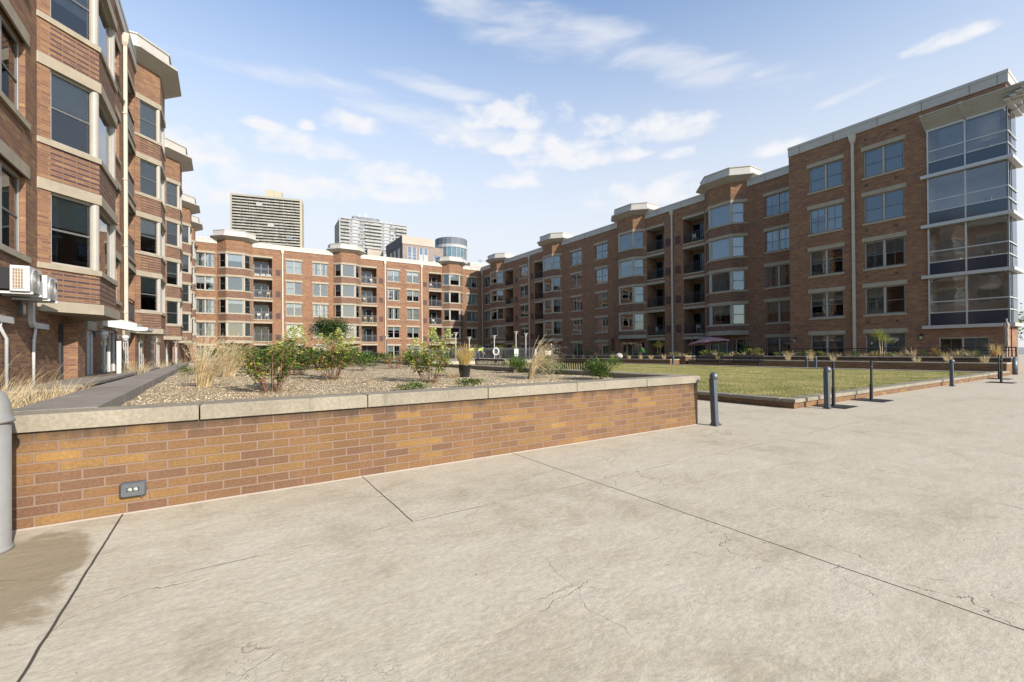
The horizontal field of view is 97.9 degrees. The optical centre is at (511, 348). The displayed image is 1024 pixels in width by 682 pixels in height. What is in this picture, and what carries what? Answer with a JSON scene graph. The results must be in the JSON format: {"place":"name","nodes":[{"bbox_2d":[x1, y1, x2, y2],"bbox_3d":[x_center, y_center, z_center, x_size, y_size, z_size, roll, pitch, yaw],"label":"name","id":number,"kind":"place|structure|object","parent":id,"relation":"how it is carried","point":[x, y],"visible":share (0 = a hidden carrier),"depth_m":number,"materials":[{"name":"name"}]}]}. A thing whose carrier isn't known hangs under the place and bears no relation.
{"place":"outdoors","nodes":[
{"label":"outdoors","id":0,"kind":"place"},
{"bbox_2d":[364,235,442,261],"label":"neighbour brick building","id":1,"kind":"structure","parent":0,"point":[411,248],"depth_m":121.65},
{"bbox_2d":[435,237,467,262],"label":"round glass tower","id":2,"kind":"structure","parent":0,"point":[454,246],"depth_m":135.50,"materials":[{"name":"glass"}]},
{"bbox_2d":[475,359,505,365],"bbox_3d":[-0.523,0.876,14.881,0.582,1.091,1.940,0,0,-33],"label":"bench","id":3,"kind":"object","parent":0,"point":[477,361],"visible":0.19,"depth_m":14.68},
{"bbox_2d":[0,354,1023,681],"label":"plaza","id":4,"kind":"structure","parent":0,"point":[860,542],"depth_m":2.79,"materials":[{"name":"concrete"}]},
{"bbox_2d":[0,390,15,553],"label":"bullet bollard","id":5,"kind":"object","parent":4,"relation":"on","point":[7,419],"visible":1,"depth_m":3.07,"materials":[{"name":"grey metal"}]},
{"bbox_2d":[3,366,163,392],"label":"patio kerb","id":6,"kind":"structure","parent":4,"relation":"on","point":[97,380],"depth_m":10.29,"materials":[{"name":"concrete"}]},
{"bbox_2d":[13,363,188,411],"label":"kerb wall","id":7,"kind":"structure","parent":4,"relation":"on","point":[120,392],"depth_m":5.31,"materials":[{"name":"concrete"}]},
{"bbox_2d":[0,0,202,388],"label":"apartment wing","id":8,"kind":"structure","parent":4,"relation":"on","point":[100,222],"depth_m":12.81,"materials":[{"name":"brown brick"}]},
{"bbox_2d":[0,315,13,388],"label":"pipe cover","id":9,"kind":"object","parent":8,"relation":"attached to","point":[7,319],"visible":0.9,"depth_m":9.06,"materials":[{"name":"white plastic"}]},
{"bbox_2d":[0,0,30,130],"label":"window","id":10,"kind":"structure","parent":8,"relation":"in","point":[20,30],"depth_m":9.71,"materials":[{"name":"stone"}]},
{"bbox_2d":[0,139,31,263],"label":"window","id":11,"kind":"structure","parent":8,"relation":"in","point":[6,152],"depth_m":9.73,"materials":[{"name":"stone"}]},
{"bbox_2d":[0,265,42,296],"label":"air conditioner","id":12,"kind":"object","parent":8,"relation":"attached to","point":[20,280],"visible":1,"depth_m":8.77,"materials":[{"name":"white metal"}]},
{"bbox_2d":[12,275,57,302],"bbox_3d":[-10.511,-1.320,9.851,0.580,0.550,0.736,0,0,-33],"label":"air conditioner","id":13,"kind":"object","parent":8,"relation":"attached to","point":[49,289],"visible":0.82,"depth_m":9.77,"materials":[{"name":"white metal"}]},
{"bbox_2d":[28,302,48,383],"bbox_3d":[-11.361,-0.120,10.723,0.088,1.890,1.150,0,0,-33],"label":"pipe cover","id":14,"kind":"object","parent":8,"relation":"attached to","point":[33,324],"visible":0.91,"depth_m":10.37,"materials":[{"name":"white plastic"}]},
{"bbox_2d":[86,321,96,374],"bbox_3d":[-14.330,0.152,14.993,0.350,2.150,1.250,0,0,-33],"label":"door","id":15,"kind":"structure","parent":8,"relation":"in","point":[90,325],"depth_m":15.07,"materials":[{"name":"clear glass"}]},
{"bbox_2d":[101,321,117,372],"bbox_3d":[-15.921,0.100,17.448,0.350,2.300,2.800,0,0,-33],"label":"door","id":16,"kind":"structure","parent":8,"relation":"in","point":[109,329],"depth_m":17.81,"materials":[{"name":"grey glass"}]},
{"bbox_2d":[122,330,129,368],"bbox_3d":[-17.653,0.352,20.435,0.090,2.350,1.340,0,0,-33],"label":"door","id":17,"kind":"structure","parent":8,"relation":"in","point":[125,344],"depth_m":20.35,"materials":[{"name":"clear glass"}]},
{"bbox_2d":[103,320,152,332],"bbox_3d":[-14.994,-0.957,17.462,1.330,0.560,1.660,0,0,-33],"label":"entrance canopy","id":18,"kind":"object","parent":8,"relation":"attached to","point":[124,325],"visible":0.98,"depth_m":16.84,"materials":[{"name":"white metal"}]},
{"bbox_2d":[138,334,144,367],"bbox_3d":[-20.126,0.388,24.253,0.090,2.350,1.640,0,0,-33],"label":"door","id":19,"kind":"structure","parent":8,"relation":"in","point":[141,337],"depth_m":24.04,"materials":[{"name":"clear glass"}]},
{"bbox_2d":[0,361,205,406],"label":"bed soil","id":20,"kind":"structure","parent":4,"relation":"on","point":[104,374],"depth_m":10.62,"materials":[{"name":"brown soil"}]},
{"bbox_2d":[0,366,62,399],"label":"grass clump","id":21,"kind":"object","parent":20,"relation":"on","point":[23,385],"visible":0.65,"depth_m":6.92,"materials":[{"name":"plant"}]},
{"bbox_2d":[2,380,69,408],"bbox_3d":[-5.915,0.542,5.172,1.096,0.432,1.168,0,0,-33],"label":"grass clump","id":22,"kind":"object","parent":20,"relation":"on","point":[14,402],"visible":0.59,"depth_m":5.24,"materials":[{"name":"plant"}]},
{"bbox_2d":[22,378,91,402],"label":"grass clump","id":23,"kind":"object","parent":20,"relation":"on","point":[43,394],"visible":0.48,"depth_m":6.51,"materials":[{"name":"plant"}]},
{"bbox_2d":[117,341,121,373],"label":"white pillar","id":24,"kind":"structure","parent":20,"relation":"on","point":[119,353],"depth_m":15.59,"materials":[{"name":"paint"}]},
{"bbox_2d":[188,229,481,362],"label":"apartment wing","id":25,"kind":"structure","parent":4,"relation":"on","point":[404,304],"depth_m":66.85,"materials":[{"name":"brown brick"}]},
{"bbox_2d":[195,250,214,267],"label":"window","id":26,"kind":"structure","parent":25,"relation":"in","point":[205,255],"depth_m":58.59,"materials":[{"name":"glass"}]},
{"bbox_2d":[195,273,215,290],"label":"window","id":27,"kind":"structure","parent":25,"relation":"in","point":[201,278],"depth_m":58.57,"materials":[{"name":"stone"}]},
{"bbox_2d":[196,320,215,336],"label":"window","id":28,"kind":"structure","parent":25,"relation":"in","point":[205,326],"depth_m":58.53,"materials":[{"name":"glass"}]},
{"bbox_2d":[196,297,215,313],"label":"window","id":29,"kind":"structure","parent":25,"relation":"in","point":[205,300],"depth_m":58.56,"materials":[{"name":"glass"}]},
{"bbox_2d":[285,301,302,316],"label":"window","id":30,"kind":"structure","parent":25,"relation":"in","point":[294,304],"depth_m":64.27,"materials":[{"name":"glass"}]},
{"bbox_2d":[285,280,302,295],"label":"window","id":31,"kind":"structure","parent":25,"relation":"in","point":[290,284],"depth_m":64.21,"materials":[{"name":"glass"}]},
{"bbox_2d":[285,258,302,274],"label":"window","id":32,"kind":"structure","parent":25,"relation":"in","point":[293,266],"depth_m":64.31,"materials":[{"name":"glass"}]},
{"bbox_2d":[312,302,328,317],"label":"window","id":33,"kind":"structure","parent":25,"relation":"in","point":[319,308],"depth_m":66.21,"materials":[{"name":"glass"}]},
{"bbox_2d":[312,261,328,276],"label":"window","id":34,"kind":"structure","parent":25,"relation":"in","point":[319,269],"depth_m":66.24,"materials":[{"name":"glass"}]},
{"bbox_2d":[387,306,400,319],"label":"window","id":35,"kind":"structure","parent":25,"relation":"in","point":[393,308],"depth_m":72.26,"materials":[{"name":"glass"}]},
{"bbox_2d":[387,287,400,300],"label":"window","id":36,"kind":"structure","parent":25,"relation":"in","point":[393,298],"depth_m":72.27,"materials":[{"name":"glass"}]},
{"bbox_2d":[406,307,419,320],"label":"window","id":37,"kind":"structure","parent":25,"relation":"in","point":[412,312],"depth_m":73.97,"materials":[{"name":"glass"}]},
{"bbox_2d":[12,360,699,530],"bbox_3d":[-7.149,1.037,14.407,10.860,0.904,22.108,0,0,-33],"label":"raised planter","id":38,"kind":"object","parent":4,"relation":"on","point":[69,465],"visible":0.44,"depth_m":4.50,"materials":[{"name":"brick"}]},
{"bbox_2d":[119,480,147,498],"bbox_3d":[-3.217,1.197,3.794,0.182,0.139,0.054,0,0,-33],"label":"electrical outlet","id":39,"kind":"object","parent":38,"relation":"attached to","point":[132,489],"visible":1,"depth_m":3.77,"materials":[{"name":"grey metal"}]},
{"bbox_2d":[121,362,613,405],"bbox_3d":[-6.357,0.699,14.892,8.420,0.064,21.480,0,0,-33],"label":"gravel bed","id":40,"kind":"object","parent":38,"relation":"in","point":[287,386],"visible":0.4,"depth_m":8.52,"materials":[{"name":"beige gravel"}]},
{"bbox_2d":[180,328,246,386],"bbox_3d":[-4.972,0.122,7.739,1.316,1.072,1.305,0,0,-33],"label":"grass clump","id":41,"kind":"object","parent":40,"relation":"on","point":[205,378],"visible":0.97,"depth_m":7.56,"materials":[{"name":"plant"}]},
{"bbox_2d":[213,337,262,376],"bbox_3d":[-6.795,0.179,11.255,1.269,1.017,1.295,0,0,-8],"label":"grass clump","id":42,"kind":"object","parent":40,"relation":"on","point":[230,368],"visible":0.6,"depth_m":10.96,"materials":[{"name":"beige plant"}]},
{"bbox_2d":[230,347,279,370],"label":"leafy shrub","id":43,"kind":"object","parent":40,"relation":"on","point":[261,355],"visible":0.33,"depth_m":13.20,"materials":[{"name":"green plant"}]},
{"bbox_2d":[230,325,306,391],"bbox_3d":[-3.694,0.140,6.803,1.038,1.016,0.876,0,0,-33],"label":"hydrangea","id":44,"kind":"object","parent":40,"relation":"on","point":[289,343],"visible":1,"depth_m":6.76,"materials":[{"name":"green plant"}]},
{"bbox_2d":[266,333,329,375],"bbox_3d":[-5.499,0.129,11.451,1.479,1.108,1.182,0,0,2],"label":"hydrangea","id":45,"kind":"object","parent":40,"relation":"on","point":[301,360],"visible":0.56,"depth_m":11.46,"materials":[{"name":"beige plant"}]},
{"bbox_2d":[303,315,352,349],"bbox_3d":[-9.588,-0.515,23.159,2.597,2.697,2.332,0,0,-33],"label":"round tree","id":46,"kind":"object","parent":40,"relation":"on","point":[325,328],"visible":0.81,"depth_m":22.93,"materials":[{"name":"green plant"}]},
{"bbox_2d":[306,327,358,378],"bbox_3d":[-3.926,0.087,9.735,1.078,1.152,1.077,-1,0,17],"label":"hydrangea","id":47,"kind":"object","parent":40,"relation":"on","point":[341,359],"visible":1,"depth_m":9.73,"materials":[{"name":"green plant"}]},
{"bbox_2d":[182,368,502,395],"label":"fallen leaves","id":48,"kind":"object","parent":40,"relation":"on","point":[342,382],"visible":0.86,"depth_m":8.47,"materials":[{"name":"orange plant"}]},
{"bbox_2d":[350,352,378,370],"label":"rose shrub","id":49,"kind":"object","parent":40,"relation":"on","point":[363,360],"visible":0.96,"depth_m":13.79,"materials":[{"name":"green plant"}]},
{"bbox_2d":[360,351,388,365],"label":"leafy shrub","id":50,"kind":"object","parent":40,"relation":"on","point":[378,356],"visible":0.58,"depth_m":19.32,"materials":[{"name":"green plant"}]},
{"bbox_2d":[384,351,406,368],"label":"hydrangea","id":51,"kind":"object","parent":40,"relation":"on","point":[397,362],"visible":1,"depth_m":15.66,"materials":[{"name":"green plant"}]},
{"bbox_2d":[392,380,434,390],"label":"ground plant","id":52,"kind":"object","parent":40,"relation":"on","point":[414,385],"visible":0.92,"depth_m":6.54,"materials":[{"name":"green plant"}]},
{"bbox_2d":[406,327,457,382],"bbox_3d":[-1.529,0.099,8.468,0.966,1.079,0.919,0,0,-11],"label":"hydrangea","id":53,"kind":"object","parent":40,"relation":"on","point":[431,358],"visible":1,"depth_m":8.48,"materials":[{"name":"green plant"}]},
{"bbox_2d":[458,364,470,376],"bbox_3d":[-1.061,0.495,9.972,0.300,0.285,0.298,0,0,-33],"label":"plant pot","id":54,"kind":"object","parent":40,"relation":"on","point":[464,370],"visible":0.88,"depth_m":9.87,"materials":[{"name":"black plastic"}]},
{"bbox_2d":[445,343,477,364],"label":"grass clump","id":55,"kind":"object","parent":54,"relation":"in","point":[464,359],"visible":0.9,"depth_m":9.92,"materials":[{"name":"yellow plant"}]},
{"bbox_2d":[454,378,483,386],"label":"ground plant","id":56,"kind":"object","parent":40,"relation":"on","point":[472,381],"visible":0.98,"depth_m":7.13,"materials":[{"name":"green plant"}]},
{"bbox_2d":[501,354,529,372],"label":"round shrub","id":57,"kind":"object","parent":40,"relation":"on","point":[520,363],"visible":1,"depth_m":12.01,"materials":[{"name":"green plant"}]},
{"bbox_2d":[528,332,570,378],"bbox_3d":[0.825,0.127,9.524,1.022,0.991,0.558,0,0,-33],"label":"grass clump","id":58,"kind":"object","parent":40,"relation":"on","point":[535,362],"visible":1,"depth_m":9.41,"materials":[{"name":"plant"}]},
{"bbox_2d":[537,357,568,374],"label":"round shrub","id":59,"kind":"object","parent":40,"relation":"on","point":[550,366],"visible":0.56,"depth_m":10.56,"materials":[{"name":"green plant"}]},
{"bbox_2d":[581,355,624,378],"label":"round shrub","id":60,"kind":"object","parent":40,"relation":"on","point":[596,368],"visible":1,"depth_m":8.64,"materials":[{"name":"green plant"}]},
{"bbox_2d":[381,358,546,363],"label":"pool terrace","id":61,"kind":"structure","parent":4,"relation":"on","point":[453,361],"depth_m":45.12,"materials":[{"name":"beige concrete"}]},
{"bbox_2d":[411,348,543,360],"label":"pool fence","id":62,"kind":"object","parent":61,"relation":"on","point":[501,352],"visible":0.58,"depth_m":44.60,"materials":[{"name":"grey metal"}]},
{"bbox_2d":[552,360,593,369],"bbox_3d":[1.668,0.844,11.499,0.582,1.091,1.840,0,0,-33],"label":"bench","id":63,"kind":"object","parent":4,"relation":"on","point":[571,362],"visible":0.07,"depth_m":11.23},
{"bbox_2d":[481,165,790,358],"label":"apartment wing","id":64,"kind":"structure","parent":4,"relation":"on","point":[632,277],"depth_m":47.83,"materials":[{"name":"brown brick"}]},
{"bbox_2d":[570,294,581,311],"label":"window","id":65,"kind":"structure","parent":64,"relation":"in","point":[578,304],"depth_m":59.28,"materials":[{"name":"glass"}]},
{"bbox_2d":[570,271,581,289],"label":"window","id":66,"kind":"structure","parent":64,"relation":"in","point":[576,279],"depth_m":59.28,"materials":[{"name":"glass"}]},
{"bbox_2d":[571,317,582,334],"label":"window","id":67,"kind":"structure","parent":64,"relation":"in","point":[577,322],"depth_m":59.26,"materials":[{"name":"glass"}]},
{"bbox_2d":[594,265,607,284],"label":"window","id":68,"kind":"structure","parent":64,"relation":"in","point":[601,272],"depth_m":55.40,"materials":[{"name":"glass"}]},
{"bbox_2d":[594,240,607,260],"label":"window","id":69,"kind":"structure","parent":64,"relation":"in","point":[601,249],"depth_m":55.44,"materials":[{"name":"glass"}]},
{"bbox_2d":[595,290,607,308],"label":"window","id":70,"kind":"structure","parent":64,"relation":"in","point":[602,296],"depth_m":55.35,"materials":[{"name":"glass"}]},
{"bbox_2d":[595,315,608,333],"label":"window","id":71,"kind":"structure","parent":64,"relation":"in","point":[601,322],"depth_m":55.37,"materials":[{"name":"glass"}]},
{"bbox_2d":[621,342,644,355],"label":"patio door","id":72,"kind":"structure","parent":64,"relation":"in","point":[630,348],"depth_m":51.72,"materials":[{"name":"grey glass"}]},
{"bbox_2d":[710,339,745,355],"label":"patio door","id":73,"kind":"structure","parent":64,"relation":"in","point":[727,347],"depth_m":41.95,"materials":[{"name":"grey glass"}]},
{"bbox_2d":[763,223,788,253],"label":"window","id":74,"kind":"structure","parent":64,"relation":"in","point":[777,233],"depth_m":37.85,"materials":[{"name":"glass"}]},
{"bbox_2d":[763,186,788,218],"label":"window","id":75,"kind":"structure","parent":64,"relation":"in","point":[778,198],"depth_m":37.85,"materials":[{"name":"glass"}]},
{"bbox_2d":[764,297,789,324],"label":"window","id":76,"kind":"structure","parent":64,"relation":"in","point":[782,304],"depth_m":37.75,"materials":[{"name":"glass"}]},
{"bbox_2d":[764,260,789,289],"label":"window","id":77,"kind":"structure","parent":64,"relation":"in","point":[780,275],"depth_m":37.81,"materials":[{"name":"glass"}]},
{"bbox_2d":[765,334,790,355],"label":"window","id":78,"kind":"structure","parent":64,"relation":"in","point":[779,339],"depth_m":37.76,"materials":[{"name":"glass"}]},
{"bbox_2d":[598,358,679,363],"bbox_3d":[10.892,1.161,39.336,1.290,0.600,8.240,0,0,-33],"label":"planter","id":79,"kind":"object","parent":4,"relation":"on","point":[661,361],"visible":0.55,"depth_m":37.36,"materials":[{"name":"brick"}]},
{"bbox_2d":[610,355,695,363],"bbox_3d":[12.277,1.022,39.699,1.470,0.860,8.340,0,0,-33],"label":"planter","id":80,"kind":"object","parent":4,"relation":"on","point":[683,359],"visible":0.36,"depth_m":37.28,"materials":[{"name":"concrete"}]},
{"bbox_2d":[692,355,722,364],"bbox_3d":[14.579,0.911,33.268,0.582,0.951,2.190,0,0,-33],"label":"bench","id":81,"kind":"object","parent":4,"relation":"on","point":[711,358],"visible":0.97,"depth_m":33.23,"materials":[{"name":"black metal"}]},
{"bbox_2d":[689,335,728,355],"bbox_3d":[16.340,0.017,37.677,2.956,2.550,3.528,0,0,-33],"label":"cantilever parasol","id":82,"kind":"object","parent":4,"relation":"on","point":[707,340],"visible":0.89,"depth_m":37.63,"materials":[{"name":"purple fabric"}]},
{"bbox_2d":[709,372,721,426],"bbox_3d":[3.565,0.884,7.865,0.171,0.950,0.153,-6,3,-33],"label":"light bollard","id":83,"kind":"object","parent":4,"relation":"on","point":[713,376],"visible":1,"depth_m":7.83,"materials":[{"name":"grey metal"}]},
{"bbox_2d":[472,362,1009,408],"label":"lawn kerb","id":84,"kind":"structure","parent":4,"relation":"on","point":[795,402],"depth_m":11.96,"materials":[{"name":"concrete"}]},
{"bbox_2d":[729,355,762,365],"bbox_3d":[16.156,0.888,30.834,0.582,0.951,2.090,0,0,-33],"label":"bench","id":85,"kind":"object","parent":4,"relation":"on","point":[745,360],"visible":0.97,"depth_m":30.85,"materials":[{"name":"black metal"}]},
{"bbox_2d":[822,366,832,408],"bbox_3d":[7.048,0.866,9.979,0.171,0.950,0.153,-4,2,-33],"label":"light bollard","id":86,"kind":"object","parent":4,"relation":"on","point":[826,377],"visible":1,"depth_m":9.95,"materials":[{"name":"grey metal"}]},
{"bbox_2d":[812,362,857,408],"bbox_3d":[7.485,0.820,10.394,0.720,1.038,0.720,0,0,-35],"label":"stanchion","id":87,"kind":"object","parent":4,"relation":"on","point":[834,405],"visible":0.98,"depth_m":10.37,"materials":[{"name":"black metal"}]},
{"bbox_2d":[688,359,1011,374],"bbox_3d":[19.113,1.040,28.578,0.990,0.620,17.240,0,0,-33],"label":"planter","id":88,"kind":"object","parent":4,"relation":"on","point":[958,366],"visible":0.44,"depth_m":25.15,"materials":[{"name":"brick"}]},
{"bbox_2d":[699,355,1012,374],"bbox_3d":[20.083,0.905,29.029,1.170,0.880,16.940,0,0,-33],"label":"planter","id":89,"kind":"object","parent":4,"relation":"on","point":[910,359],"visible":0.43,"depth_m":25.93,"materials":[{"name":"brick"}]},
{"bbox_2d":[869,328,893,355],"bbox_3d":[21.773,-0.402,26.248,1.219,1.808,1.280,0,0,-33],"label":"multi trunk tree","id":90,"kind":"object","parent":89,"relation":"on","point":[881,336],"visible":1,"depth_m":26.24,"materials":[{"name":"green plant"}]},
{"bbox_2d":[774,347,1016,356],"bbox_3d":[21.953,0.472,27.087,0.055,1.060,11.655,0,0,-33],"label":"patio railing","id":91,"kind":"object","parent":89,"relation":"on","point":[1015,350],"visible":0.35,"depth_m":25.56,"materials":[{"name":"black metal"}]},
{"bbox_2d":[850,360,893,402],"bbox_3d":[9.283,0.811,11.535,0.720,1.038,0.720,0,0,-34],"label":"stanchion","id":92,"kind":"object","parent":4,"relation":"on","point":[870,399],"visible":1,"depth_m":11.52,"materials":[{"name":"black metal"}]},
{"bbox_2d":[787,68,1023,369],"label":"corner block","id":93,"kind":"structure","parent":4,"relation":"on","point":[903,220],"depth_m":28.02,"materials":[{"name":"brick"}]},
{"bbox_2d":[807,154,843,194],"bbox_3d":[22.393,-12.378,31.866,0.280,2.220,2.340,0,0,-33],"label":"window","id":94,"kind":"structure","parent":93,"relation":"in","point":[828,176],"depth_m":31.84,"materials":[{"name":"glass"}]},
{"bbox_2d":[807,198,844,236],"bbox_3d":[22.416,-9.328,31.852,0.280,2.220,2.340,0,0,-33],"label":"window","id":95,"kind":"structure","parent":93,"relation":"in","point":[833,214],"depth_m":31.74,"materials":[{"name":"glass"}]},
{"bbox_2d":[808,242,844,278],"bbox_3d":[22.440,-6.278,31.839,0.280,2.220,2.340,0,0,-33],"label":"window","id":96,"kind":"structure","parent":93,"relation":"in","point":[817,257],"depth_m":32.03,"materials":[{"name":"glass"}]},
{"bbox_2d":[808,330,845,355],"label":"window","id":97,"kind":"structure","parent":93,"relation":"in","point":[819,339],"depth_m":31.82,"materials":[{"name":"glass"}]},
{"bbox_2d":[808,286,845,319],"bbox_3d":[22.463,-3.228,31.825,0.280,2.220,2.340,0,0,-33],"label":"window","id":98,"kind":"structure","parent":93,"relation":"in","point":[823,296],"depth_m":31.81,"materials":[{"name":"glass"}]},
{"bbox_2d":[861,182,905,225],"bbox_3d":[24.205,-9.354,29.055,0.240,2.220,2.340,0,0,-33],"label":"window","id":99,"kind":"structure","parent":93,"relation":"in","point":[883,191],"depth_m":29.05,"materials":[{"name":"glass"}]},
{"bbox_2d":[861,134,905,180],"bbox_3d":[24.198,-12.404,29.080,0.280,2.220,2.340,0,0,-33],"label":"window","id":100,"kind":"structure","parent":93,"relation":"in","point":[887,159],"depth_m":29.05,"materials":[{"name":"glass"}]},
{"bbox_2d":[862,279,906,316],"bbox_3d":[24.281,-3.255,29.047,0.310,2.220,2.340,0,0,-33],"label":"window","id":101,"kind":"structure","parent":93,"relation":"in","point":[876,296],"depth_m":29.36,"materials":[{"name":"glass"}]},
{"bbox_2d":[862,231,906,271],"bbox_3d":[24.245,-6.305,29.053,0.280,2.220,2.340,0,0,-33],"label":"window","id":102,"kind":"structure","parent":93,"relation":"in","point":[892,243],"depth_m":29.02,"materials":[{"name":"glass"}]},
{"bbox_2d":[863,328,907,355],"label":"window","id":103,"kind":"structure","parent":93,"relation":"in","point":[899,341],"depth_m":28.92,"materials":[{"name":"glass"}]},
{"bbox_2d":[939,337,988,356],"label":"ground floor window","id":104,"kind":"structure","parent":93,"relation":"in","point":[966,341],"depth_m":25.65,"materials":[{"name":"grey glass"}]},
{"bbox_2d":[1003,318,1009,356],"bbox_3d":[25.272,-0.298,22.786,0.560,2.510,0.546,0,0,-33],"label":"closed parasol","id":105,"kind":"object","parent":4,"relation":"on","point":[1006,325],"visible":0.72,"depth_m":22.74,"materials":[{"name":"fabric"}]},
{"bbox_2d":[120,0,1023,346],"label":"sky","id":106,"kind":"structure","parent":0,"point":[498,126],"materials":[{"name":"blue"}]},
{"bbox_2d":[471,363,992,397],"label":"lawn","id":107,"kind":"structure","parent":0,"point":[738,372],"depth_m":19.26,"materials":[{"name":"green plant"}]},
{"bbox_2d":[1018,347,1023,353],"bbox_3d":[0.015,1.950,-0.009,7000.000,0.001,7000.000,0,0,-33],"label":"ground","id":108,"kind":"structure","parent":0,"point":[1020,350],"depth_m":244.69,"materials":[{"name":"grey concrete"}]},
{"bbox_2d":[230,189,303,247],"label":"slab tower","id":109,"kind":"structure","parent":108,"relation":"on","point":[273,217],"depth_m":462.21,"materials":[{"name":"beige concrete"}]},
{"bbox_2d":[335,216,406,256],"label":"white balcony tower","id":110,"kind":"structure","parent":108,"relation":"on","point":[370,233],"depth_m":376.07,"materials":[{"name":"concrete"}]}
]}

